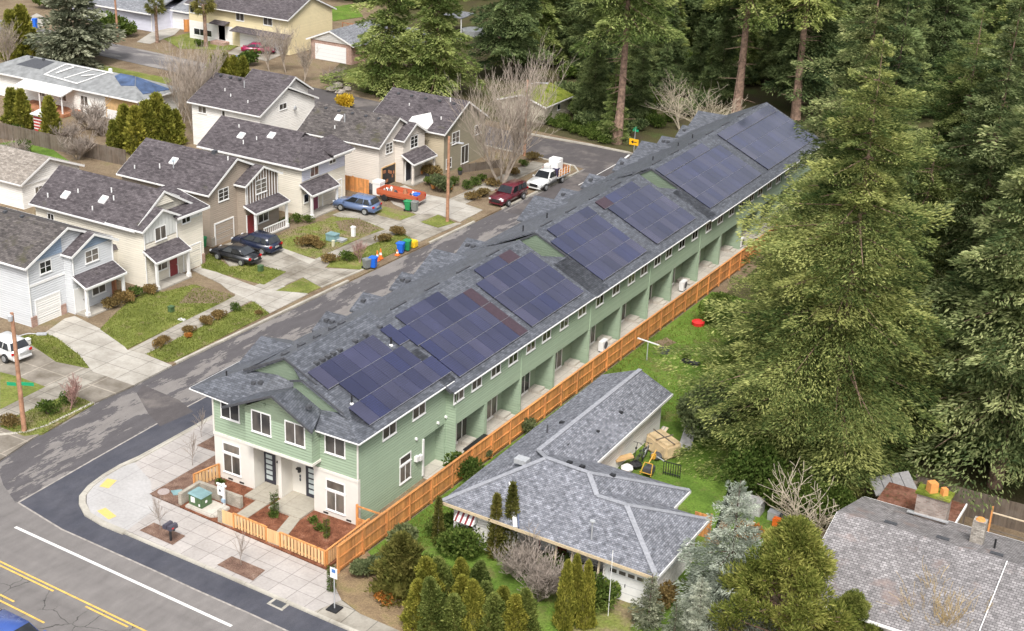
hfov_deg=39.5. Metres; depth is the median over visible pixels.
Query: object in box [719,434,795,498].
evergreen bush
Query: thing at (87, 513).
kerb
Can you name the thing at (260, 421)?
window
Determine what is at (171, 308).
utility box
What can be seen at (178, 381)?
side street
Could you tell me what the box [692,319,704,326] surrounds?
red toy
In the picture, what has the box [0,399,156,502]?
intersection
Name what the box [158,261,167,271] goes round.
window
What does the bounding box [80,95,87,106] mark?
window
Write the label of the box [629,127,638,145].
arrow sign
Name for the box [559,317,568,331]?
window
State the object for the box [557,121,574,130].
understory shrub
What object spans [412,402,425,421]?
window
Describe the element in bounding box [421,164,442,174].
dry shrub
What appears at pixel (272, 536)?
garden gate
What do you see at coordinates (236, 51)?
driveway
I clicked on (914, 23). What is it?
fir tree
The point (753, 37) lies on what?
fir tree
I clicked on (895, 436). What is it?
understory shrub
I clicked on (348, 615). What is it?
old sidewalk
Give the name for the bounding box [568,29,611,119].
fir tree
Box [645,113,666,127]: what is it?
understory shrub
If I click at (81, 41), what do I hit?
spruce tree
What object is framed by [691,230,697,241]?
window
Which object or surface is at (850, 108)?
fir tree
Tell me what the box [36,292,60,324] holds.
garage door
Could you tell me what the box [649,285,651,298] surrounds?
sliding door
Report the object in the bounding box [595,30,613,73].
fir tree
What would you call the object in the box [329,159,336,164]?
window
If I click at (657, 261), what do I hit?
window
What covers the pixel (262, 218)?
window
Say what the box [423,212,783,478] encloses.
patio
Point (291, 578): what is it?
sidewalk
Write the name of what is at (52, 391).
sidewalk
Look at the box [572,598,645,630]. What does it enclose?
lawn
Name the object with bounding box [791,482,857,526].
evergreen bush
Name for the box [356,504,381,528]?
cedar gateway
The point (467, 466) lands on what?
garden shrub
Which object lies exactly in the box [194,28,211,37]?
window
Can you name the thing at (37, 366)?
driveway
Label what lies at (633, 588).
garage door
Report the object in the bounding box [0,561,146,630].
yellow centre lines
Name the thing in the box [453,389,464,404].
window
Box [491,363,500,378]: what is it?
window
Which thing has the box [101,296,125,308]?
dry shrub
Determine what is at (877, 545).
house
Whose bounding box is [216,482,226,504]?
realty sign
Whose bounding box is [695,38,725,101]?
fir tree
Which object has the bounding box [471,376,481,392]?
window
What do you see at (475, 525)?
window
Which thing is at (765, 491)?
evergreen bush
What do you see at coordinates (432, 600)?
arborvitae
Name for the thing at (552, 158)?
appliance
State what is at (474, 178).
garden bush
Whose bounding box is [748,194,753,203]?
window
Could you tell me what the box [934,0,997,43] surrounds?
fir tree
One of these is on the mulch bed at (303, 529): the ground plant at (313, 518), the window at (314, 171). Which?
the ground plant at (313, 518)
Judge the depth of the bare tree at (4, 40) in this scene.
182.55 m
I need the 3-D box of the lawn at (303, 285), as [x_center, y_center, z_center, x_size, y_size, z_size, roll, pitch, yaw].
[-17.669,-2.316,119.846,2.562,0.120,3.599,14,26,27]
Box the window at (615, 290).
[612,283,619,296]
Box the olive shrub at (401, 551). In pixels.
[364,529,424,608]
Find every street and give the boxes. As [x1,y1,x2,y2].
[0,20,205,76]
[95,169,584,412]
[131,62,630,214]
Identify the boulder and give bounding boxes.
[326,85,336,91]
[333,82,342,88]
[335,89,345,94]
[343,86,350,90]
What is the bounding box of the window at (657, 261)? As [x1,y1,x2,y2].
[654,255,660,267]
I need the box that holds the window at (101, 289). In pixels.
[92,284,106,296]
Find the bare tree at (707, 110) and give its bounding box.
[666,82,747,121]
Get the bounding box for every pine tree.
[705,513,860,630]
[813,588,883,630]
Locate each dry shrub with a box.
[0,412,20,427]
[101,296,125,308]
[112,288,134,301]
[142,283,157,293]
[152,337,164,347]
[157,335,172,342]
[181,325,196,332]
[199,314,213,324]
[210,309,227,319]
[254,310,263,314]
[293,233,320,245]
[312,240,325,248]
[320,252,339,262]
[373,233,392,241]
[389,225,406,234]
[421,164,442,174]
[464,191,481,199]
[472,187,491,196]
[484,177,501,186]
[505,167,519,174]
[525,151,543,159]
[646,579,678,611]
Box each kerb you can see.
[0,402,94,434]
[79,415,212,534]
[124,531,358,630]
[174,280,348,363]
[320,269,363,287]
[429,221,474,243]
[487,145,578,208]
[519,132,632,154]
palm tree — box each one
[143,0,167,42]
[190,0,216,46]
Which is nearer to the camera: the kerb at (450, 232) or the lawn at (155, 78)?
the kerb at (450, 232)
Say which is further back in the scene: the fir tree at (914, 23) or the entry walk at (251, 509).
the fir tree at (914, 23)
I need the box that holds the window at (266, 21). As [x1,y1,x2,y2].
[263,17,272,26]
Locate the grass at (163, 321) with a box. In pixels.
[1,216,743,545]
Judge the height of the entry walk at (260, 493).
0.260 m
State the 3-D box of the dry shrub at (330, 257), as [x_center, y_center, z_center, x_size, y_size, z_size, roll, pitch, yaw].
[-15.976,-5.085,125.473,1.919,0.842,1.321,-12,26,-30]
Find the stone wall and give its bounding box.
[178,480,242,522]
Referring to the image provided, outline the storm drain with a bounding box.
[267,598,288,610]
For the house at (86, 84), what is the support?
on the ground at (314, 70)
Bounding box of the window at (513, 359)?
[508,352,517,366]
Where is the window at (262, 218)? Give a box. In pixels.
[258,212,268,224]
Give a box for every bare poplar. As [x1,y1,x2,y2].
[152,36,210,122]
[161,39,224,131]
[183,45,229,90]
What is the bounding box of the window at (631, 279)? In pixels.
[628,272,635,285]
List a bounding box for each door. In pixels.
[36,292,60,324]
[75,287,84,311]
[170,258,177,276]
[173,14,188,29]
[184,243,200,271]
[215,218,233,244]
[240,33,280,52]
[247,214,253,232]
[264,451,275,484]
[306,466,313,497]
[313,196,317,209]
[316,44,344,63]
[323,180,341,205]
[406,162,410,180]
[456,417,466,443]
[487,395,497,420]
[521,372,529,395]
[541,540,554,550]
[555,348,562,370]
[590,325,595,345]
[607,564,645,606]
[621,303,625,322]
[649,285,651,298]
[672,267,675,284]
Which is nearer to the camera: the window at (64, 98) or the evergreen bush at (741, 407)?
the evergreen bush at (741, 407)
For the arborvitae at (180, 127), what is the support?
on the front yard at (108, 169)
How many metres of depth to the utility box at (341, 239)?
130.31 m
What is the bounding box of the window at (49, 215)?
[47,212,53,219]
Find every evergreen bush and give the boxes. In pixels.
[676,375,736,441]
[695,291,740,323]
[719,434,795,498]
[728,374,780,418]
[759,471,821,512]
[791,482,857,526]
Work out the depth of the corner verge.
78.15 m
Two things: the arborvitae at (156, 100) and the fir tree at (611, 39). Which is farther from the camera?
the fir tree at (611, 39)
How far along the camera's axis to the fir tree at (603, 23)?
157.50 m
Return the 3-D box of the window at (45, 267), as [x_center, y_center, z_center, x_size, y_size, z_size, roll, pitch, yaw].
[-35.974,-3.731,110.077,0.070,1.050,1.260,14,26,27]
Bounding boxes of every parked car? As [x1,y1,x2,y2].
[0,331,31,362]
[209,243,261,265]
[231,230,282,255]
[241,42,275,52]
[333,192,381,215]
[489,178,528,206]
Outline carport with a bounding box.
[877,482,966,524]
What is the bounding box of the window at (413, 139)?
[410,134,418,149]
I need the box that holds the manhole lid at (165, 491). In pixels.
[157,488,169,494]
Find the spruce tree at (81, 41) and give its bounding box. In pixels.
[22,0,125,68]
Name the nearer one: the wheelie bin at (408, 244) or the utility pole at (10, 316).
the utility pole at (10, 316)
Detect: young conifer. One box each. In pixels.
[269,490,278,516]
[323,516,330,538]
[325,564,336,591]
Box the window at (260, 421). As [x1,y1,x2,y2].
[251,409,271,437]
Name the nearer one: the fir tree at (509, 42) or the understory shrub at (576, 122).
the understory shrub at (576, 122)
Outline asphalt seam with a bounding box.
[18,396,287,630]
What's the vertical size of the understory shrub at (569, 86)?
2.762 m
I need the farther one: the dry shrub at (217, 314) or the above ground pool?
the above ground pool
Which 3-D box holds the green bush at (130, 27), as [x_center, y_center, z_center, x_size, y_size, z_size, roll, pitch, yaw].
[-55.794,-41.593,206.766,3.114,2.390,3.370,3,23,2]
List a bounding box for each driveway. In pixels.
[0,345,133,460]
[31,13,47,30]
[46,316,171,385]
[137,28,179,43]
[192,266,307,313]
[222,242,357,286]
[228,46,282,60]
[333,209,460,242]
[387,185,481,221]
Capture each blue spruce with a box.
[672,479,781,630]
[677,576,720,630]
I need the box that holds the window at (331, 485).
[325,478,344,495]
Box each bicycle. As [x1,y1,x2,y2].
[635,444,646,460]
[641,441,651,461]
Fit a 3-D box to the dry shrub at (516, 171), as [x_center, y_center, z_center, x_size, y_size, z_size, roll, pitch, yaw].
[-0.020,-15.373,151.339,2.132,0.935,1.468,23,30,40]
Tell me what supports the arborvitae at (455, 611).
on the corner verge
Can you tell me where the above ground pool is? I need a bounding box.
[462,27,483,36]
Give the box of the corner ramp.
[87,463,152,530]
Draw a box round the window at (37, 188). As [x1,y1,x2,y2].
[34,185,42,194]
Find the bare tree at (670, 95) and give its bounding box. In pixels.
[641,70,697,129]
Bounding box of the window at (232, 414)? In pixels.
[220,402,240,423]
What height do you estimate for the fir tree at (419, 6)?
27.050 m
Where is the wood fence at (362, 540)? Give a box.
[336,223,780,573]
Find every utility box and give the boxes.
[167,305,174,311]
[257,264,263,271]
[325,231,339,241]
[337,237,346,242]
[350,226,355,236]
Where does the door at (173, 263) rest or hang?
in the house at (157, 233)
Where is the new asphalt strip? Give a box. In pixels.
[20,397,347,630]
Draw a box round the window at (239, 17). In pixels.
[236,13,243,21]
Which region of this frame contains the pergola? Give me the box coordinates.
[14,79,81,117]
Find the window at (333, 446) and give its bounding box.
[324,435,345,459]
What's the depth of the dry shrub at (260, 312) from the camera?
114.10 m
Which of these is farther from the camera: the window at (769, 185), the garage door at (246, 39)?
the garage door at (246, 39)
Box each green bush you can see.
[11,138,32,151]
[32,0,47,7]
[93,9,128,28]
[121,20,137,36]
[194,38,203,45]
[237,48,261,63]
[567,101,585,113]
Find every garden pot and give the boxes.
[25,337,30,344]
[457,167,462,174]
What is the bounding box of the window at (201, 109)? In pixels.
[198,105,206,114]
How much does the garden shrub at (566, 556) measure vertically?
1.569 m
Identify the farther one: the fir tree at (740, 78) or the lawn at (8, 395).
the fir tree at (740, 78)
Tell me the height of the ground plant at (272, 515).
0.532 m
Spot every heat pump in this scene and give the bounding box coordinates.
[598,338,607,351]
[679,279,687,291]
[740,237,744,247]
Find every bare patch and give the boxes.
[179,287,234,302]
[335,219,379,233]
[653,337,675,345]
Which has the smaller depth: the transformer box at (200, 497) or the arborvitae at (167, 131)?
the transformer box at (200, 497)
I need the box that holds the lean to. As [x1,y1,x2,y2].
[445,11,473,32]
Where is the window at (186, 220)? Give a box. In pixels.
[181,216,190,224]
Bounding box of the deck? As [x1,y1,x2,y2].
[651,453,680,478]
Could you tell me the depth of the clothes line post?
108.49 m
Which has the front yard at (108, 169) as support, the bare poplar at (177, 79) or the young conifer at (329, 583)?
the bare poplar at (177, 79)
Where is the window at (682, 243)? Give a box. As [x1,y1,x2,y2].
[678,239,684,250]
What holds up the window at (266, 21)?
in the house at (235, 22)
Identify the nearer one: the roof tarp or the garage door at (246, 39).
the roof tarp
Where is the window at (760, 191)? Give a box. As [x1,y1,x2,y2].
[757,187,762,196]
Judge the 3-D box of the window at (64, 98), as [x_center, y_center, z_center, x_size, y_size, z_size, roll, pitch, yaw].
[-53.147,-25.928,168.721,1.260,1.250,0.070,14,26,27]
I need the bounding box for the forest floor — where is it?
[320,0,1023,503]
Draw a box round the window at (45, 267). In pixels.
[39,259,51,275]
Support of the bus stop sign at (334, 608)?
on the old sidewalk at (348, 615)
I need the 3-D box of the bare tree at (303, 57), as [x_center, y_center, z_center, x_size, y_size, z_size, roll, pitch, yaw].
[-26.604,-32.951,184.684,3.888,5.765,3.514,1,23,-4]
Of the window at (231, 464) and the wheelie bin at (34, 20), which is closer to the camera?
the window at (231, 464)
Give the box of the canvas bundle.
[645,429,680,459]
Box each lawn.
[0,141,68,160]
[0,372,44,408]
[0,395,93,435]
[21,334,87,367]
[98,66,170,83]
[100,285,233,348]
[147,302,268,361]
[163,33,236,49]
[201,253,284,284]
[276,278,320,293]
[278,217,383,258]
[327,234,410,269]
[332,4,362,20]
[342,65,362,83]
[368,292,842,630]
[373,206,416,220]
[421,215,454,227]
[572,598,645,630]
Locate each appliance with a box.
[369,184,372,193]
[372,178,384,195]
[544,163,550,168]
[549,156,562,171]
[551,160,560,171]
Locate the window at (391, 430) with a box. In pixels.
[382,421,396,441]
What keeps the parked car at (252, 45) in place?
on the driveway at (236, 51)
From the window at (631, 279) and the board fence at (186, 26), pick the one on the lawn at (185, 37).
the board fence at (186, 26)
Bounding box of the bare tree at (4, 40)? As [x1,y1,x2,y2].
[0,18,22,61]
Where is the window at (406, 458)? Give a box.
[399,451,411,467]
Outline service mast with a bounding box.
[608,552,612,613]
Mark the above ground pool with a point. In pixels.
(470, 31)
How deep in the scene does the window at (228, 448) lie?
88.54 m
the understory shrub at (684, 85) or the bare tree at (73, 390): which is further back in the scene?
the understory shrub at (684, 85)
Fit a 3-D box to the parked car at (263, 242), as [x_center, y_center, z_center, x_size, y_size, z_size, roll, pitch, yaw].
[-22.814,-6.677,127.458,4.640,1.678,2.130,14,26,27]
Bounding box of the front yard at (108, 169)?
[0,94,576,365]
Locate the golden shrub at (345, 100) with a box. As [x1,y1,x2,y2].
[334,92,353,106]
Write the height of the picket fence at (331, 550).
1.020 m
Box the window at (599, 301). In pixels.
[596,294,603,307]
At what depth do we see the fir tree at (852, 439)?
87.43 m
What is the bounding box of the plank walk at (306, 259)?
[279,248,314,263]
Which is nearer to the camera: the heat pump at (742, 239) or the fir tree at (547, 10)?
the heat pump at (742, 239)
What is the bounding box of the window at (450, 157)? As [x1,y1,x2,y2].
[446,157,451,169]
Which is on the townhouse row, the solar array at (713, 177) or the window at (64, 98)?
the solar array at (713, 177)
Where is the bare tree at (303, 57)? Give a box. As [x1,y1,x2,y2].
[290,40,318,81]
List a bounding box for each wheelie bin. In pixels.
[32,18,37,27]
[203,236,206,246]
[361,257,371,268]
[368,255,377,267]
[395,241,405,252]
[402,238,411,250]
[403,199,411,210]
[410,200,418,210]
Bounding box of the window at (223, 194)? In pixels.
[218,186,229,202]
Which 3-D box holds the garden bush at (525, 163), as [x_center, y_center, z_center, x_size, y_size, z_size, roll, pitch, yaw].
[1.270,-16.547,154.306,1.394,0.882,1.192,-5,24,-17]
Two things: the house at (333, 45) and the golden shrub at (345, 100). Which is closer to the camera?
the golden shrub at (345, 100)
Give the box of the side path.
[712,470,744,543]
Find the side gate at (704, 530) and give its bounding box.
[695,511,712,538]
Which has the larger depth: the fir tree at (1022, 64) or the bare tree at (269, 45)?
the bare tree at (269, 45)
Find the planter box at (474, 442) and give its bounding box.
[463,434,487,451]
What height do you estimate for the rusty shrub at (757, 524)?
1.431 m
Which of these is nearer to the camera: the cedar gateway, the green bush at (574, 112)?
the cedar gateway
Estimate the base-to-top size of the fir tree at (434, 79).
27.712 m
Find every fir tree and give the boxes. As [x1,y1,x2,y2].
[319,0,433,99]
[374,0,485,97]
[387,0,450,8]
[465,0,554,78]
[488,0,576,67]
[542,0,581,63]
[558,0,656,52]
[562,0,610,78]
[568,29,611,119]
[569,0,688,144]
[574,15,616,109]
[577,4,678,13]
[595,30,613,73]
[596,61,633,144]
[599,1,633,78]
[603,6,629,82]
[611,0,658,83]
[625,37,657,121]
[626,0,679,85]
[648,35,681,109]
[649,0,679,49]
[651,34,990,519]
[658,1,690,73]
[668,0,719,38]
[675,0,691,51]
[681,12,710,80]
[683,0,777,46]
[684,7,697,46]
[687,2,711,52]
[693,2,739,106]
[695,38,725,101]
[700,192,838,381]
[702,0,803,112]
[719,0,769,62]
[732,1,763,84]
[739,1,785,52]
[750,0,857,121]
[751,22,776,82]
[760,0,871,90]
[761,0,859,112]
[763,5,778,57]
[769,0,918,254]
[773,2,859,73]
[790,70,912,306]
[813,0,925,248]
[815,127,991,414]
[824,8,1022,368]
[831,167,944,403]
[836,0,929,69]
[837,0,941,119]
[839,38,1009,315]
[852,0,932,58]
[895,79,1023,512]
[896,0,1023,394]
[904,0,987,116]
[905,144,1023,421]
[926,0,1023,165]
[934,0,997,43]
[946,5,1023,174]
[963,0,1007,74]
[989,0,1021,73]
[995,24,1023,168]
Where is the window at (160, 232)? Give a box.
[154,224,166,242]
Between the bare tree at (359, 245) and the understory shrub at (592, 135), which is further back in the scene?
the understory shrub at (592, 135)
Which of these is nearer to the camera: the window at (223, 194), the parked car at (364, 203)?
the window at (223, 194)
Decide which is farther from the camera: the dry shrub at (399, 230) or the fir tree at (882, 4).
the fir tree at (882, 4)
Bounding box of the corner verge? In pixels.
[332,552,412,630]
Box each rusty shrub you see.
[184,332,192,337]
[374,590,394,605]
[736,520,764,542]
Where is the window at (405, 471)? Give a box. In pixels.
[399,461,411,485]
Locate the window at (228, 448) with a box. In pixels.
[222,441,240,457]
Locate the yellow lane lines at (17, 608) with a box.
[0,594,44,622]
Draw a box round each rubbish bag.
[621,463,632,471]
[630,460,641,468]
[650,451,661,459]
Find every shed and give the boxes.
[30,108,42,130]
[498,83,573,123]
[870,471,917,495]
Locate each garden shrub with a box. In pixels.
[348,558,373,577]
[367,552,383,572]
[385,521,419,541]
[406,552,451,593]
[424,511,454,535]
[429,172,452,191]
[432,531,450,550]
[435,523,487,557]
[441,450,484,479]
[485,449,492,456]
[517,412,536,432]
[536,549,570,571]
[594,571,621,612]
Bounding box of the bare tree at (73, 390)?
[58,373,81,409]
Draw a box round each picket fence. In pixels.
[193,463,220,482]
[232,512,267,541]
[279,532,326,566]
[326,518,369,565]
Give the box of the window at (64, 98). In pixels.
[59,95,66,101]
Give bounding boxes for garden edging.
[682,358,699,365]
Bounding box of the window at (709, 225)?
[705,221,711,233]
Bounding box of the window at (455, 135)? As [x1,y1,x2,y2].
[452,130,459,145]
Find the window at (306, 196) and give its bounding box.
[303,193,308,203]
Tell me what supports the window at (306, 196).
in the house at (311, 180)
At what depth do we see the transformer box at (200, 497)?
86.05 m
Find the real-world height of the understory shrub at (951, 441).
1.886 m
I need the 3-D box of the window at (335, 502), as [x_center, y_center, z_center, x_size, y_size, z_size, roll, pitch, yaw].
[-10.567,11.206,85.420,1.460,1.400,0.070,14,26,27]
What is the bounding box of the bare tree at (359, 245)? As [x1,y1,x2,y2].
[351,238,368,262]
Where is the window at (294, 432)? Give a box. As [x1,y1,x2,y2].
[284,420,305,448]
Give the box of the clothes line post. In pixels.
[637,338,659,359]
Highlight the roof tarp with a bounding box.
[115,73,168,93]
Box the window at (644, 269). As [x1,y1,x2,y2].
[640,264,647,277]
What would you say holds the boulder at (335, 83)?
on the forest floor
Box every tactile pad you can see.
[98,508,115,518]
[100,478,116,487]
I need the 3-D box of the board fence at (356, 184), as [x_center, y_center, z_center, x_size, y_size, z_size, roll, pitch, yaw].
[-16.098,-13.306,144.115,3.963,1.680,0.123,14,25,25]
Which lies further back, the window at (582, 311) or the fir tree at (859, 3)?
the fir tree at (859, 3)
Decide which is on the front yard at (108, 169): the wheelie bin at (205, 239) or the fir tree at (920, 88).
the wheelie bin at (205, 239)
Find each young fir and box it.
[627,570,666,630]
[657,601,688,630]
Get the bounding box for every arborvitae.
[0,8,25,60]
[0,87,17,124]
[8,88,33,128]
[10,3,42,57]
[37,94,62,134]
[105,119,122,148]
[114,102,130,148]
[122,105,149,154]
[138,98,161,140]
[149,91,166,125]
[157,103,181,144]
[171,108,189,144]
[204,53,221,77]
[218,50,229,73]
[226,54,240,76]
[238,55,250,77]
[397,577,425,630]
[410,568,426,586]
[414,555,448,596]
[415,575,447,630]
[433,555,454,596]
[438,592,467,630]
[450,556,470,582]
[450,574,469,599]
[460,578,485,630]
[469,559,492,583]
[475,591,506,630]
[479,579,494,603]
[495,585,509,603]
[501,592,529,630]
[519,587,544,630]
[550,558,577,630]
[572,553,582,621]
[573,559,598,629]
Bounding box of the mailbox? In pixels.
[162,520,177,540]
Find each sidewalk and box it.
[0,161,544,425]
[127,419,340,610]
[315,600,398,630]
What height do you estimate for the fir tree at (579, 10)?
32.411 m
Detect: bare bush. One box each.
[756,456,839,538]
[877,555,992,628]
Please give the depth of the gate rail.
86.57 m
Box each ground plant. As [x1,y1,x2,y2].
[215,478,225,485]
[266,509,278,517]
[307,515,317,524]
[313,522,324,531]
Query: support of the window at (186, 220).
in the house at (157, 233)
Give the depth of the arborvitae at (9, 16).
188.47 m
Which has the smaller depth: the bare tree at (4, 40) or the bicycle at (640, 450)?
the bicycle at (640, 450)
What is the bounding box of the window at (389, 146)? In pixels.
[386,141,392,154]
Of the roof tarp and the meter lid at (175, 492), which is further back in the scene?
the roof tarp
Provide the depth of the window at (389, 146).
145.64 m
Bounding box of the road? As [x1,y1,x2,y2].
[0,476,283,630]
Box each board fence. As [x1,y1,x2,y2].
[0,123,125,164]
[183,19,189,31]
[345,175,368,193]
[461,159,502,172]
[915,474,1023,532]
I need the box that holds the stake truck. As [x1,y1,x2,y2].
[527,164,569,190]
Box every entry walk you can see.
[223,500,266,526]
[244,481,278,504]
[268,491,313,519]
[269,516,299,545]
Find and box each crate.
[411,239,417,247]
[553,168,559,176]
[735,492,765,516]
[767,508,781,520]
[772,516,780,525]
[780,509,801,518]
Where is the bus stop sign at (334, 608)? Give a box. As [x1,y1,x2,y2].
[326,567,342,613]
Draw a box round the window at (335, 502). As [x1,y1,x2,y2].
[325,489,345,515]
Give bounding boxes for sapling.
[151,491,168,525]
[182,434,200,464]
[192,410,206,436]
[230,531,250,561]
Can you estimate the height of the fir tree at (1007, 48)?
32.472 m
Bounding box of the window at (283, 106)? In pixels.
[279,102,286,110]
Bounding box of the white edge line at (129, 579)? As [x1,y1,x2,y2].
[14,526,232,626]
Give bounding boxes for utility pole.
[7,312,46,431]
[114,0,118,38]
[446,136,463,221]
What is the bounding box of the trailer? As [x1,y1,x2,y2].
[376,184,426,203]
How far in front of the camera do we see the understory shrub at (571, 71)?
192.11 m
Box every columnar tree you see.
[430,495,445,544]
[485,492,506,561]
[497,480,522,560]
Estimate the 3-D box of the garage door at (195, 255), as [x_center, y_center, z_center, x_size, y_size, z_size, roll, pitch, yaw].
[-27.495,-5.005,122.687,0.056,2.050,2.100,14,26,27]
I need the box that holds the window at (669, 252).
[665,247,672,259]
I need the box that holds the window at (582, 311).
[578,305,586,318]
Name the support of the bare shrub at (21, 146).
on the lawn at (44, 151)
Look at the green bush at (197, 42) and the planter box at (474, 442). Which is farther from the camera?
the green bush at (197, 42)
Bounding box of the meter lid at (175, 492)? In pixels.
[171,489,181,494]
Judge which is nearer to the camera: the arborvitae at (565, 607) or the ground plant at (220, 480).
the arborvitae at (565, 607)
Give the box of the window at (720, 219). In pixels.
[717,214,723,225]
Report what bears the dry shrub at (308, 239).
on the lawn at (294, 246)
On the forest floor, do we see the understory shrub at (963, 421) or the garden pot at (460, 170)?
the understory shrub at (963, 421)
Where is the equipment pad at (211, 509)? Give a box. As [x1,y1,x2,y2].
[185,500,229,517]
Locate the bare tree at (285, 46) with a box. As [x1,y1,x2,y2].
[266,21,299,72]
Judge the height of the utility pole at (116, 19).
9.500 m
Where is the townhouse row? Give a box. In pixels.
[189,102,824,524]
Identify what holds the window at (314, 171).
in the house at (311, 180)
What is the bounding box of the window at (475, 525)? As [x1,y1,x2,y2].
[459,522,476,529]
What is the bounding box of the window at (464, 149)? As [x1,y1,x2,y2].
[461,143,468,163]
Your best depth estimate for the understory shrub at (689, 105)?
176.56 m
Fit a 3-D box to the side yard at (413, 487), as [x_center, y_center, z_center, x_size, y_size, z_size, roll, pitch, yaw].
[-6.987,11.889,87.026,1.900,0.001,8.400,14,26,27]
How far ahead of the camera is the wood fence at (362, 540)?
96.94 m
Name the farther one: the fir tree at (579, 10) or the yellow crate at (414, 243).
the fir tree at (579, 10)
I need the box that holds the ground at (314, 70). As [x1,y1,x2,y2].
[0,0,873,630]
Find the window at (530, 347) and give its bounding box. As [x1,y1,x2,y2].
[526,340,535,354]
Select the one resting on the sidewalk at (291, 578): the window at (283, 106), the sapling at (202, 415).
the sapling at (202, 415)
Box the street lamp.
[523,80,548,155]
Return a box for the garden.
[727,488,1023,630]
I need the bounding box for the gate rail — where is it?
[987,506,1023,538]
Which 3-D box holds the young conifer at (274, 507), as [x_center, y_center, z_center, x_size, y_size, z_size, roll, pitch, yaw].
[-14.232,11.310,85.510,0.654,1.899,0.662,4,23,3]
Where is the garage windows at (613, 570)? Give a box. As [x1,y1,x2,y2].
[610,568,643,581]
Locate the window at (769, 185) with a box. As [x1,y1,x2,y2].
[766,181,771,190]
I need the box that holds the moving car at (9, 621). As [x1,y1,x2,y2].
[0,609,45,630]
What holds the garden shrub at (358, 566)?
on the corner verge
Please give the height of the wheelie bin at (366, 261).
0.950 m
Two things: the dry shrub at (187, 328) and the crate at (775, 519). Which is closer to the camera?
the crate at (775, 519)
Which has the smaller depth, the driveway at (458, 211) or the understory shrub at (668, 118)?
the driveway at (458, 211)
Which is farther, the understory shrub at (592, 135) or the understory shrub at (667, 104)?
the understory shrub at (667, 104)
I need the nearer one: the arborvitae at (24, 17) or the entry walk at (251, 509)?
the entry walk at (251, 509)
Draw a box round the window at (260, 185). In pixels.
[255,177,266,194]
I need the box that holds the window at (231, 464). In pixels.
[223,452,241,477]
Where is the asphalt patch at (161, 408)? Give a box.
[137,385,192,425]
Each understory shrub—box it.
[537,115,552,124]
[549,116,565,126]
[554,79,584,98]
[555,112,570,121]
[557,62,583,77]
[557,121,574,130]
[569,124,586,132]
[571,116,582,124]
[573,110,600,125]
[576,126,596,136]
[584,121,610,129]
[586,130,602,139]
[597,132,610,143]
[604,84,632,100]
[623,122,636,133]
[624,103,633,112]
[625,112,642,121]
[630,118,650,129]
[640,88,670,104]
[644,108,656,118]
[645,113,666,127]
[659,99,676,109]
[662,112,675,121]
[670,69,696,86]
[677,82,695,95]
[677,97,701,114]
[680,51,699,66]
[689,90,714,106]
[733,62,758,83]
[879,426,910,446]
[898,401,925,420]
[898,413,930,446]
[912,433,958,467]
[916,398,955,432]
[930,430,967,456]
[931,408,982,435]
[948,439,985,462]
[965,428,1015,466]
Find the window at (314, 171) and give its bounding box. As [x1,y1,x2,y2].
[310,165,318,177]
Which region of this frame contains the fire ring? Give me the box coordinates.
[657,346,669,354]
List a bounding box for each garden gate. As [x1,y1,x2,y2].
[222,510,232,525]
[267,528,278,544]
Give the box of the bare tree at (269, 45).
[252,27,277,71]
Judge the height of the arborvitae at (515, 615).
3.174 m
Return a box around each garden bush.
[35,398,61,414]
[58,390,76,404]
[128,285,142,296]
[229,302,241,311]
[290,212,305,222]
[302,214,315,222]
[338,250,356,260]
[423,176,430,184]
[450,176,459,185]
[462,179,473,189]
[469,176,481,185]
[477,173,486,180]
[518,158,529,166]
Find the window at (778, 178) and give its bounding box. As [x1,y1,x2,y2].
[775,175,780,184]
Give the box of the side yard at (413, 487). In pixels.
[370,478,426,520]
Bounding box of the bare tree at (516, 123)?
[443,27,577,185]
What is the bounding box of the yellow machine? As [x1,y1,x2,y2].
[639,450,656,476]
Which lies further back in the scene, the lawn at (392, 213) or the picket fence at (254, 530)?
the lawn at (392, 213)
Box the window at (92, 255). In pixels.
[85,247,99,264]
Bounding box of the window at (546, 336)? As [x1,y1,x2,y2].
[542,329,550,343]
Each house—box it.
[0,55,181,118]
[0,145,84,208]
[0,206,126,327]
[28,165,209,291]
[72,0,188,31]
[116,137,290,246]
[184,0,336,54]
[187,68,318,144]
[196,115,354,218]
[297,101,437,185]
[306,18,460,66]
[373,87,488,173]
[442,368,708,607]
[797,480,1023,630]
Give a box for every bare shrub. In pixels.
[1,137,32,150]
[50,119,84,138]
[56,129,98,159]
[68,95,109,129]
[82,109,113,135]
[322,65,346,82]
[488,537,544,579]
[499,522,585,601]
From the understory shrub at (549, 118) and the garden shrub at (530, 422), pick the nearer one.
the garden shrub at (530, 422)
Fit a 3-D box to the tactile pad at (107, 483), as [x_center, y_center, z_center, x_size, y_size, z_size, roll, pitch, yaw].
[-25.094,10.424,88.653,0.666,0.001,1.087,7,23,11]
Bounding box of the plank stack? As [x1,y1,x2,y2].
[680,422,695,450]
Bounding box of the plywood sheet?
[616,453,633,462]
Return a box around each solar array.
[308,335,451,424]
[380,288,527,376]
[474,249,583,326]
[547,206,646,279]
[595,181,695,243]
[655,143,761,208]
[717,105,816,169]
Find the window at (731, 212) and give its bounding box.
[728,207,734,217]
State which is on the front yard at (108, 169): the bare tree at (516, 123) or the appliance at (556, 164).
the bare tree at (516, 123)
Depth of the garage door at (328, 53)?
196.90 m
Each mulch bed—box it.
[140,523,184,544]
[150,455,224,507]
[180,479,355,569]
[197,436,214,451]
[218,556,264,580]
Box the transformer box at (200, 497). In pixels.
[187,486,211,508]
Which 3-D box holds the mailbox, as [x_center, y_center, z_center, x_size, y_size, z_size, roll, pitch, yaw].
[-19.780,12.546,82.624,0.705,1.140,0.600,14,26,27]

